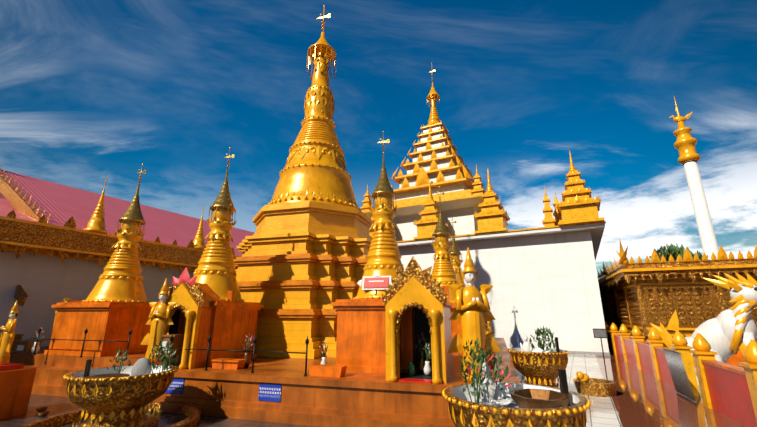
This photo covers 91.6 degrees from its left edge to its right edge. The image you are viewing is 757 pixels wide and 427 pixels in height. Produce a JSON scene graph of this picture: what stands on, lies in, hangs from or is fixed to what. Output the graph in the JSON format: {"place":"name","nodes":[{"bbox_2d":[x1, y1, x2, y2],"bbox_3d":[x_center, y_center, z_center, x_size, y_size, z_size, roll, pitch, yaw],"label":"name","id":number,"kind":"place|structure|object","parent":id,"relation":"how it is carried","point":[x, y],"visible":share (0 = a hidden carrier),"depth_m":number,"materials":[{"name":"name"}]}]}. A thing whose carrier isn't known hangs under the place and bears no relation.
{"place":"outdoors","nodes":[
{"label":"outdoors","id":0,"kind":"place"},
{"bbox_2d":[0,352,743,426],"bbox_3d":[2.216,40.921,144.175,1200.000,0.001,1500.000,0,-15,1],"label":"ground","id":1,"kind":"structure","parent":0,"point":[641,398],"depth_m":6.79,"materials":[{"name":"white tile"}]},
{"bbox_2d":[0,166,254,346],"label":"hall","id":2,"kind":"structure","parent":1,"relation":"on","point":[58,241],"depth_m":11.82,"materials":[{"name":"pink roof tiles"},{"name":"white painted plaster"},{"name":"gold paint"}]},
{"bbox_2d":[0,326,519,426],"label":"terrace","id":3,"kind":"structure","parent":1,"relation":"on","point":[310,392],"depth_m":6.21,"materials":[{"name":"paint"}]},
{"bbox_2d":[0,247,500,418],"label":"statues","id":4,"kind":"object","parent":3,"relation":"on","point":[16,382],"visible":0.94,"depth_m":6.24,"materials":[{"name":"gold metal"}]},
{"bbox_2d":[44,131,465,383],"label":"small stupas","id":5,"kind":"object","parent":3,"relation":"on","point":[390,313],"visible":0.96,"depth_m":7.86,"materials":[{"name":"gold paint"}]},
{"bbox_2d":[233,5,373,358],"bbox_3d":[-2.239,-2.182,13.456,5.840,13.306,5.840,-5,-16,16],"label":"stupa","id":6,"kind":"object","parent":3,"relation":"on","point":[300,263],"visible":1,"depth_m":10.68,"materials":[{"name":"gold metal"}]},
{"bbox_2d":[24,326,616,426],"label":"planters","id":7,"kind":"object","parent":1,"relation":"on","point":[120,395],"visible":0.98,"depth_m":5.19,"materials":[{"name":"gold metal"}]},
{"bbox_2d":[360,62,609,355],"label":"white building","id":8,"kind":"structure","parent":1,"relation":"on","point":[545,276],"depth_m":17.90,"materials":[{"name":"paint"}]},
{"bbox_2d":[516,272,756,384],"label":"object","id":9,"kind":"object","parent":1,"relation":"on","point":[726,334],"visible":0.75,"depth_m":8.96,"materials":[{"name":"white metal"}]},
{"bbox_2d":[597,238,756,365],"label":"ornate building","id":10,"kind":"structure","parent":1,"relation":"on","point":[640,295],"depth_m":13.40,"materials":[{"name":"gold paint"}]},
{"bbox_2d":[605,322,756,426],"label":"fence","id":11,"kind":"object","parent":1,"relation":"on","point":[728,390],"depth_m":7.12,"materials":[{"name":"paint"}]},
{"bbox_2d":[669,97,718,259],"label":"pillar","id":12,"kind":"structure","parent":1,"relation":"on","point":[685,143],"depth_m":18.52,"materials":[{"name":"white paint"}]},
{"bbox_2d":[0,0,756,278],"label":"sky","id":13,"kind":"structure","parent":0,"point":[92,91],"materials":[{"name":"blue"}]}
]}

